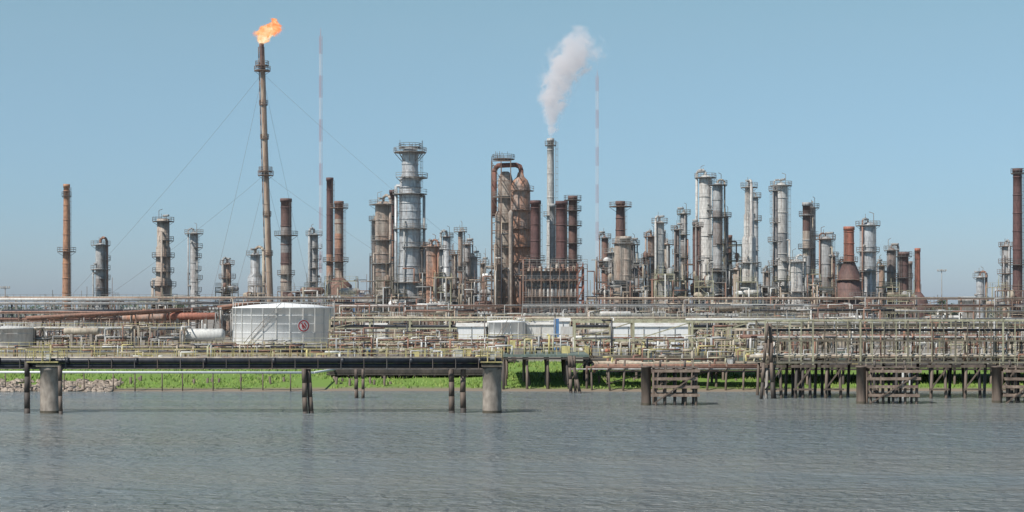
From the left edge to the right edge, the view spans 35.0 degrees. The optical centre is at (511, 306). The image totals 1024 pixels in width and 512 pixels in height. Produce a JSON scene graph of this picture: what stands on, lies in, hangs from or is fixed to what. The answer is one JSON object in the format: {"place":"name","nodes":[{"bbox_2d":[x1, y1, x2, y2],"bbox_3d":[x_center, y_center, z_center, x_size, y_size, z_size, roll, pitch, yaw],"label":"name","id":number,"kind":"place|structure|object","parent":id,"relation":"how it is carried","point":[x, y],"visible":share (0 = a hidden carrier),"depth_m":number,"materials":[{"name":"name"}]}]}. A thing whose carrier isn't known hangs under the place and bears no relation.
{"place":"outdoors","nodes":[
{"label":"outdoors","id":0,"kind":"place"},
{"bbox_2d":[0,391,1023,511],"bbox_3d":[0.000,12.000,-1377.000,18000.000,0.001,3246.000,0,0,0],"label":"river","id":1,"kind":"structure","parent":0,"point":[335,451],"depth_m":132.98,"materials":[{"name":"liquid"}]},
{"bbox_2d":[0,344,502,413],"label":"pipeline jetty","id":2,"kind":"object","parent":1,"relation":"in","point":[490,366],"visible":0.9,"depth_m":183.22,"materials":[{"name":"metal"}]},
{"bbox_2d":[302,369,313,413],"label":"mooring piles","id":3,"kind":"object","parent":1,"relation":"in","point":[307,389],"visible":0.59,"depth_m":182.99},
{"bbox_2d":[448,369,465,412],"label":"mooring piles","id":4,"kind":"object","parent":1,"relation":"in","point":[462,391],"visible":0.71,"depth_m":183.88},
{"bbox_2d":[488,334,588,389],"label":"timber dock","id":5,"kind":"object","parent":1,"relation":"in","point":[564,353],"visible":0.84,"depth_m":235.26,"materials":[{"name":"yellow paint"}]},
{"bbox_2d":[641,358,699,404],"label":"mooring dolphin","id":6,"kind":"object","parent":1,"relation":"in","point":[647,394],"visible":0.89,"depth_m":197.92,"materials":[{"name":"wood"}]},
{"bbox_2d":[575,336,769,380],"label":"rack","id":7,"kind":"object","parent":1,"relation":"in","point":[595,351],"visible":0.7,"depth_m":242.08,"materials":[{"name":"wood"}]},
{"bbox_2d":[595,348,766,386],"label":"timber dock","id":8,"kind":"object","parent":1,"relation":"in","point":[728,361],"visible":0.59,"depth_m":234.39,"materials":[{"name":"wood"}]},
{"bbox_2d":[571,358,800,390],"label":"dock pipeline","id":9,"kind":"object","parent":1,"relation":"in","point":[624,365],"visible":0.57,"depth_m":231.81,"materials":[{"name":"silver metal"}]},
{"bbox_2d":[759,323,775,398],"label":"raking piles","id":10,"kind":"object","parent":1,"relation":"in","point":[768,343],"visible":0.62,"depth_m":212.25,"materials":[{"name":"brown wood"}]},
{"bbox_2d":[732,319,1023,397],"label":"pipe trestle","id":11,"kind":"object","parent":1,"relation":"in","point":[939,333],"visible":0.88,"depth_m":213.78,"materials":[{"name":"metal"}]},
{"bbox_2d":[856,358,921,403],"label":"mooring dolphin","id":12,"kind":"object","parent":1,"relation":"in","point":[863,394],"visible":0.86,"depth_m":200.92,"materials":[{"name":"wood"}]},
{"bbox_2d":[760,344,1023,384],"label":"timber dock","id":13,"kind":"object","parent":1,"relation":"in","point":[922,366],"visible":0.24,"depth_m":236.78,"materials":[{"name":"brown wood"}]},
{"bbox_2d":[991,358,1023,402],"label":"mooring dolphin","id":14,"kind":"object","parent":1,"relation":"in","point":[998,393],"visible":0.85,"depth_m":202.94,"materials":[{"name":"wood"}]},
{"bbox_2d":[0,309,1023,391],"bbox_3d":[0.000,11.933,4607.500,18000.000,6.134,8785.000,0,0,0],"label":"ground","id":15,"kind":"structure","parent":0,"point":[319,384],"depth_m":240.11,"materials":[{"name":"green plant"}]},
{"bbox_2d":[0,322,33,350],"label":"storage tank","id":16,"kind":"object","parent":15,"relation":"on","point":[15,335],"visible":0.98,"depth_m":323.27,"materials":[{"name":"grey metal"}]},
{"bbox_2d":[0,378,123,391],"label":"riprap rocks","id":17,"kind":"object","parent":15,"relation":"on","point":[97,385],"visible":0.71,"depth_m":233.86,"materials":[{"name":"grey stone"}]},
{"bbox_2d":[57,184,75,308],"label":"smokestack","id":18,"kind":"object","parent":15,"relation":"on","point":[66,277],"visible":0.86,"depth_m":469.07,"materials":[{"name":"metal"}]},
{"bbox_2d":[63,322,99,350],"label":"horizontal vessel","id":19,"kind":"object","parent":15,"relation":"on","point":[81,330],"visible":0.96,"depth_m":321.50,"materials":[{"name":"metal"}]},
{"bbox_2d":[0,323,190,350],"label":"pipe rack","id":20,"kind":"object","parent":15,"relation":"on","point":[115,338],"visible":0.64,"depth_m":329.77,"materials":[{"name":"metal"}]},
{"bbox_2d":[0,298,194,335],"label":"elevated pipeline","id":21,"kind":"object","parent":15,"relation":"on","point":[129,303],"visible":0.52,"depth_m":424.65,"materials":[{"name":"grey metal"}]},
{"bbox_2d":[0,309,200,344],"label":"pipe rack","id":22,"kind":"object","parent":15,"relation":"on","point":[43,312],"visible":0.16,"depth_m":370.18,"materials":[{"name":"metal"}]},
{"bbox_2d":[91,236,110,308],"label":"distillation column","id":23,"kind":"structure","parent":15,"relation":"on","point":[102,269],"depth_m":478.90,"materials":[{"name":"grey metal"}]},
{"bbox_2d":[22,300,259,344],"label":"elevated pipeline","id":24,"kind":"object","parent":15,"relation":"on","point":[112,313],"visible":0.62,"depth_m":358.52,"materials":[{"name":"metal"}]},
{"bbox_2d":[150,209,175,335],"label":"distillation column","id":25,"kind":"structure","parent":15,"relation":"on","point":[161,282],"depth_m":468.27,"materials":[{"name":"metal"}]},
{"bbox_2d":[0,342,329,356],"bbox_3d":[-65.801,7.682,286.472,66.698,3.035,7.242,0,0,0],"label":"pipe rack","id":26,"kind":"object","parent":15,"relation":"on","point":[295,347],"visible":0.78,"depth_m":285.32,"materials":[{"name":"metal"}]},
{"bbox_2d":[0,369,335,390],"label":"shore pipeline","id":27,"kind":"object","parent":15,"relation":"on","point":[223,372],"visible":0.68,"depth_m":230.92,"materials":[{"name":"white paint"}]},
{"bbox_2d":[167,308,216,344],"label":"horizontal vessel","id":28,"kind":"object","parent":15,"relation":"on","point":[177,317],"visible":0.83,"depth_m":364.42,"materials":[{"name":"metal"}]},
{"bbox_2d":[185,223,202,328],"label":"distillation column","id":29,"kind":"structure","parent":15,"relation":"on","point":[194,270],"depth_m":498.94,"materials":[{"name":"grey metal"}]},
{"bbox_2d":[186,323,224,343],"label":"horizontal vessel","id":30,"kind":"object","parent":15,"relation":"on","point":[196,335],"visible":0.95,"depth_m":330.92,"materials":[{"name":"metal"}]},
{"bbox_2d":[212,273,238,336],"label":"process unit","id":31,"kind":"object","parent":15,"relation":"on","point":[224,288],"visible":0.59,"depth_m":480.78,"materials":[{"name":"metal"}]},
{"bbox_2d":[220,257,235,336],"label":"distillation column","id":32,"kind":"structure","parent":15,"relation":"on","point":[226,267],"depth_m":488.86,"materials":[{"name":"metal"}]},
{"bbox_2d":[0,294,457,339],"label":"pipe rack","id":33,"kind":"object","parent":15,"relation":"on","point":[185,297],"visible":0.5,"depth_m":439.89,"materials":[{"name":"grey metal"}]},
{"bbox_2d":[246,246,266,301],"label":"distillation column","id":34,"kind":"structure","parent":15,"relation":"on","point":[255,273],"depth_m":498.46,"materials":[{"name":"silver metal"}]},
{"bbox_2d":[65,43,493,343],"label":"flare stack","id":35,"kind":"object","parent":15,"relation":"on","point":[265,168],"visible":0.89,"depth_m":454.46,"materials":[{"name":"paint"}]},
{"bbox_2d":[232,302,333,347],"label":"storage tank","id":36,"kind":"object","parent":15,"relation":"on","point":[294,323],"visible":0.83,"depth_m":336.38,"materials":[{"name":"white metal"}]},
{"bbox_2d":[274,198,297,301],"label":"smokestack","id":37,"kind":"object","parent":15,"relation":"on","point":[286,270],"visible":0.84,"depth_m":478.56,"materials":[{"name":"metal"}]},
{"bbox_2d":[306,224,322,301],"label":"distillation column","id":38,"kind":"structure","parent":15,"relation":"on","point":[313,279],"depth_m":498.78,"materials":[{"name":"grey metal"}]},
{"bbox_2d":[319,28,321,301],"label":"radio mast","id":39,"kind":"object","parent":15,"relation":"on","point":[320,151],"visible":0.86,"depth_m":1499.85,"materials":[{"name":"white metal"}]},
{"bbox_2d":[323,177,334,284],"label":"smokestack","id":40,"kind":"object","parent":15,"relation":"on","point":[329,231],"visible":0.58,"depth_m":499.01,"materials":[{"name":"metal"}]},
{"bbox_2d":[326,201,351,336],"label":"smokestack","id":41,"kind":"object","parent":15,"relation":"on","point":[339,244],"visible":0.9,"depth_m":488.88,"materials":[{"name":"metal"}]},
{"bbox_2d":[324,276,359,337],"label":"process unit","id":42,"kind":"object","parent":15,"relation":"on","point":[347,290],"visible":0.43,"depth_m":469.94,"materials":[{"name":"metal"}]},
{"bbox_2d":[360,261,401,336],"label":"process unit","id":43,"kind":"object","parent":15,"relation":"on","point":[386,281],"visible":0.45,"depth_m":439.91,"materials":[{"name":"metal"}]},
{"bbox_2d":[369,191,397,322],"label":"distillation column","id":44,"kind":"structure","parent":15,"relation":"on","point":[383,236],"depth_m":467.79,"materials":[{"name":"grey metal"}]},
{"bbox_2d":[328,327,463,352],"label":"pipe rack","id":45,"kind":"object","parent":15,"relation":"on","point":[354,332],"visible":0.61,"depth_m":309.04,"materials":[{"name":"metal"}]},
{"bbox_2d":[392,140,427,311],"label":"distillation column","id":46,"kind":"structure","parent":15,"relation":"on","point":[411,195],"depth_m":447.64,"materials":[{"name":"silver metal"}]},
{"bbox_2d":[325,350,496,378],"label":"timber dock","id":47,"kind":"object","parent":15,"relation":"on","point":[392,372],"visible":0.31,"depth_m":243.00,"materials":[{"name":"brown wood"}]},
{"bbox_2d":[327,303,521,338],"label":"pipe rack","id":48,"kind":"object","parent":15,"relation":"on","point":[361,313],"visible":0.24,"depth_m":389.89,"materials":[{"name":"metal"}]},
{"bbox_2d":[423,234,440,335],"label":"distillation column","id":49,"kind":"structure","parent":15,"relation":"on","point":[432,252],"depth_m":438.73,"materials":[{"name":"metal"}]},
{"bbox_2d":[416,257,456,335],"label":"process unit","id":50,"kind":"object","parent":15,"relation":"on","point":[448,287],"visible":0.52,"depth_m":429.90,"materials":[{"name":"grey metal"}]},
{"bbox_2d":[440,226,453,322],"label":"distillation column","id":51,"kind":"structure","parent":15,"relation":"on","point":[447,258],"depth_m":488.99,"materials":[{"name":"silver metal"}]},
{"bbox_2d":[401,309,496,349],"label":"pipe rack","id":52,"kind":"object","parent":15,"relation":"on","point":[469,311],"visible":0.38,"depth_m":344.90,"materials":[{"name":"metal"}]},
{"bbox_2d":[454,221,466,315],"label":"distillation column","id":53,"kind":"structure","parent":15,"relation":"on","point":[460,234],"depth_m":469.40,"materials":[{"name":"grey metal"}]},
{"bbox_2d":[406,339,516,362],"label":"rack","id":54,"kind":"object","parent":15,"relation":"on","point":[467,348],"visible":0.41,"depth_m":264.86,"materials":[{"name":"metal"}]},
{"bbox_2d":[463,234,472,315],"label":"distillation column","id":55,"kind":"structure","parent":15,"relation":"on","point":[468,246],"depth_m":498.83,"materials":[{"name":"metal"}]},
{"bbox_2d":[456,323,486,349],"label":"metal shed","id":56,"kind":"structure","parent":15,"relation":"on","point":[468,330],"depth_m":328.00,"materials":[{"name":"white paint"}]},
{"bbox_2d":[467,246,480,315],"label":"distillation column","id":57,"kind":"structure","parent":15,"relation":"on","point":[473,263],"depth_m":469.08,"materials":[{"name":"grey metal"}]},
{"bbox_2d":[460,270,491,338],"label":"process unit","id":58,"kind":"object","parent":15,"relation":"on","point":[475,289],"visible":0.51,"depth_m":429.94,"materials":[{"name":"metal"}]},
{"bbox_2d":[487,316,525,351],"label":"storage tank","id":59,"kind":"object","parent":15,"relation":"on","point":[516,329],"visible":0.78,"depth_m":326.67,"materials":[{"name":"white metal"}]},
{"bbox_2d":[486,151,533,315],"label":"catalytic cracker","id":60,"kind":"object","parent":15,"relation":"on","point":[511,246],"visible":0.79,"depth_m":447.52,"materials":[{"name":"metal"}]},
{"bbox_2d":[526,200,544,315],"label":"smokestack","id":61,"kind":"object","parent":15,"relation":"on","point":[536,239],"visible":0.56,"depth_m":428.83,"materials":[{"name":"metal"}]},
{"bbox_2d":[526,321,553,350],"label":"metal shed","id":62,"kind":"structure","parent":15,"relation":"on","point":[537,328],"depth_m":330.00,"materials":[{"name":"metal"}]},
{"bbox_2d":[337,335,752,355],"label":"pump row","id":63,"kind":"object","parent":15,"relation":"on","point":[381,350],"visible":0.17,"depth_m":303.48,"materials":[{"name":"metal"}]},
{"bbox_2d":[543,138,557,315],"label":"smokestack","id":64,"kind":"object","parent":15,"relation":"on","point":[550,142],"visible":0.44,"depth_m":479.13,"materials":[{"name":"grey metal"}]},
{"bbox_2d":[549,204,555,312],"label":"smokestack","id":65,"kind":"object","parent":15,"relation":"on","point":[552,224],"visible":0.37,"depth_m":454.24,"materials":[{"name":"metal"}]},
{"bbox_2d":[522,259,587,335],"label":"process furnace","id":66,"kind":"object","parent":15,"relation":"on","point":[557,284],"visible":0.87,"depth_m":417.41,"materials":[{"name":"metal"}]},
{"bbox_2d":[327,335,783,356],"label":"pipe rack","id":67,"kind":"object","parent":15,"relation":"on","point":[398,343],"visible":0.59,"depth_m":295.91,"materials":[{"name":"beige metal"}]},
{"bbox_2d":[552,201,570,315],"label":"smokestack","id":68,"kind":"object","parent":15,"relation":"on","point":[561,229],"visible":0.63,"depth_m":426.71,"materials":[{"name":"metal"}]},
{"bbox_2d":[328,314,809,350],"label":"pipe rack","id":69,"kind":"object","parent":15,"relation":"on","point":[410,319],"visible":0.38,"depth_m":331.86,"materials":[{"name":"beige metal"}]},
{"bbox_2d":[564,195,581,324],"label":"smokestack","id":70,"kind":"object","parent":15,"relation":"on","point":[573,223],"visible":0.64,"depth_m":443.91,"materials":[{"name":"metal"}]},
{"bbox_2d":[588,242,613,324],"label":"process unit","id":71,"kind":"object","parent":15,"relation":"on","point":[605,263],"visible":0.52,"depth_m":459.94,"materials":[{"name":"grey metal"}]},
{"bbox_2d":[598,231,610,315],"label":"distillation column","id":72,"kind":"structure","parent":15,"relation":"on","point":[604,240],"depth_m":479.21,"materials":[{"name":"grey metal"}]},
{"bbox_2d":[609,201,631,302],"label":"smokestack","id":73,"kind":"object","parent":15,"relation":"on","point":[620,211],"visible":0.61,"depth_m":448.82,"materials":[{"name":"metal"}]},
{"bbox_2d":[605,276,638,310],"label":"process unit","id":74,"kind":"object","parent":15,"relation":"on","point":[618,284],"visible":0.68,"depth_m":429.97,"materials":[{"name":"grey metal"}]},
{"bbox_2d":[617,236,634,310],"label":"column","id":75,"kind":"structure","parent":15,"relation":"on","point":[625,243],"depth_m":438.73,"materials":[{"name":"grey metal"}]},
{"bbox_2d":[631,246,650,315],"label":"process unit","id":76,"kind":"object","parent":15,"relation":"on","point":[642,273],"visible":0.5,"depth_m":449.90,"materials":[{"name":"grey metal"}]},
{"bbox_2d":[643,226,654,296],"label":"distillation column","id":77,"kind":"structure","parent":15,"relation":"on","point":[651,245],"depth_m":469.12,"materials":[{"name":"metal"}]},
{"bbox_2d":[651,215,667,315],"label":"distillation column","id":78,"kind":"structure","parent":15,"relation":"on","point":[659,225],"depth_m":438.78,"materials":[{"name":"grey metal"}]},
{"bbox_2d":[507,301,818,344],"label":"pipe rack","id":79,"kind":"object","parent":15,"relation":"on","point":[679,305],"visible":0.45,"depth_m":379.89,"materials":[{"name":"grey metal"}]},
{"bbox_2d":[650,268,686,315],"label":"process unit","id":80,"kind":"object","parent":15,"relation":"on","point":[668,287],"visible":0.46,"depth_m":430.01,"materials":[{"name":"grey metal"}]},
{"bbox_2d":[671,220,683,310],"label":"distillation column","id":81,"kind":"structure","parent":15,"relation":"on","point":[676,253],"depth_m":469.40,"materials":[{"name":"grey metal"}]},
{"bbox_2d":[677,203,690,312],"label":"distillation column","id":82,"kind":"structure","parent":15,"relation":"on","point":[684,244],"depth_m":479.03,"materials":[{"name":"metal"}]},
{"bbox_2d":[573,318,810,353],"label":"pipe rack","id":83,"kind":"object","parent":15,"relation":"on","point":[688,321],"visible":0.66,"depth_m":289.84,"materials":[{"name":"beige metal"}]},
{"bbox_2d":[692,215,703,333],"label":"distillation column","id":84,"kind":"structure","parent":15,"relation":"on","point":[698,245],"depth_m":449.32,"materials":[{"name":"grey metal"}]},
{"bbox_2d":[694,268,714,338],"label":"process unit","id":85,"kind":"object","parent":15,"relation":"on","point":[707,280],"visible":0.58,"depth_m":426.62,"materials":[{"name":"grey metal"}]},
{"bbox_2d":[694,165,715,336],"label":"distillation column","id":86,"kind":"structure","parent":15,"relation":"on","point":[705,200],"depth_m":458.42,"materials":[{"name":"grey metal"}]},
{"bbox_2d":[708,173,726,332],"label":"distillation column","id":87,"kind":"structure","parent":15,"relation":"on","point":[718,214],"depth_m":448.81,"materials":[{"name":"metal"}]},
{"bbox_2d":[738,179,759,315],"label":"distillation column","id":88,"kind":"structure","parent":15,"relation":"on","point":[749,263],"depth_m":428.45,"materials":[{"name":"grey metal"}]},
{"bbox_2d":[768,179,782,331],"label":"distillation column","id":89,"kind":"structure","parent":15,"relation":"on","point":[775,241],"depth_m":444.33,"materials":[{"name":"grey metal"}]},
{"bbox_2d":[770,173,791,331],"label":"distillation column","id":90,"kind":"structure","parent":15,"relation":"on","point":[783,232],"depth_m":458.32,"materials":[{"name":"grey metal"}]},
{"bbox_2d":[787,249,806,331],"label":"distillation column","id":91,"kind":"structure","parent":15,"relation":"on","point":[796,264],"depth_m":428.69,"materials":[{"name":"grey metal"}]},
{"bbox_2d":[586,296,1023,343],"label":"pipe rack","id":92,"kind":"object","parent":15,"relation":"on","point":[596,298],"visible":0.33,"depth_m":400.81,"materials":[{"name":"metal"}]},
{"bbox_2d":[798,202,814,303],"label":"column","id":93,"kind":"structure","parent":15,"relation":"on","point":[807,242],"depth_m":449.16,"materials":[{"name":"metal"}]},
{"bbox_2d":[803,253,821,317],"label":"process unit","id":94,"kind":"object","parent":15,"relation":"on","point":[807,280],"visible":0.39,"depth_m":429.91,"materials":[{"name":"grey metal"}]},
{"bbox_2d":[808,279,838,331],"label":"process unit","id":95,"kind":"object","parent":15,"relation":"on","point":[825,294],"visible":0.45,"depth_m":424.97,"materials":[{"name":"metal"}]},
{"bbox_2d":[815,226,835,314],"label":"distillation column","id":96,"kind":"structure","parent":15,"relation":"on","point":[826,259],"depth_m":448.50,"materials":[{"name":"metal"}]},
{"bbox_2d":[834,226,865,331],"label":"smokestack","id":97,"kind":"object","parent":15,"relation":"on","point":[848,277],"visible":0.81,"depth_m":438.00,"materials":[{"name":"metal"}]},
{"bbox_2d":[855,212,880,327],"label":"distillation column","id":98,"kind":"structure","parent":15,"relation":"on","point":[867,268],"depth_m":447.90,"materials":[{"name":"silver metal"}]},
{"bbox_2d":[746,321,1023,358],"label":"pipe rack","id":99,"kind":"object","parent":15,"relation":"on","point":[750,324],"visible":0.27,"depth_m":279.89,"materials":[{"name":"metal"}]},
{"bbox_2d":[747,306,1023,348],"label":"pipe rack","id":100,"kind":"object","parent":15,"relation":"on","point":[811,313],"visible":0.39,"depth_m":349.89,"materials":[{"name":"metal"}]},
{"bbox_2d":[882,238,898,331],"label":"distillation column","id":101,"kind":"structure","parent":15,"relation":"on","point":[891,264],"depth_m":458.98,"materials":[{"name":"grey metal"}]},
{"bbox_2d":[887,283,916,331],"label":"process unit","id":102,"kind":"object","parent":15,"relation":"on","point":[904,294],"visible":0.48,"depth_m":429.97,"materials":[{"name":"grey metal"}]},
{"bbox_2d":[895,251,912,331],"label":"column","id":103,"kind":"structure","parent":15,"relation":"on","point":[903,273],"depth_m":448.83,"materials":[{"name":"metal"}]},
{"bbox_2d":[908,248,927,331],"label":"smokestack","id":104,"kind":"object","parent":15,"relation":"on","point":[917,280],"visible":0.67,"depth_m":449.20,"materials":[{"name":"metal"}]},
{"bbox_2d":[973,267,987,331],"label":"distillation column","id":105,"kind":"structure","parent":15,"relation":"on","point":[979,279],"depth_m":499.01,"materials":[{"name":"silver metal"}]},
{"bbox_2d":[997,239,1012,316],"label":"distillation column","id":106,"kind":"structure","parent":15,"relation":"on","point":[1006,258],"depth_m":478.70,"materials":[{"name":"metal"}]},
{"bbox_2d":[1008,168,1023,331],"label":"smokestack","id":107,"kind":"object","parent":15,"relation":"on","point":[1018,225],"visible":0.77,"depth_m":428.97,"materials":[{"name":"metal"}]},
{"bbox_2d":[0,0,1023,308],"label":"sky","id":108,"kind":"structure","parent":0,"point":[909,114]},
{"bbox_2d":[609,323,690,351],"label":"white warehouse","id":109,"kind":"structure","parent":0,"point":[643,329],"depth_m":322.00,"materials":[{"name":"paint"}]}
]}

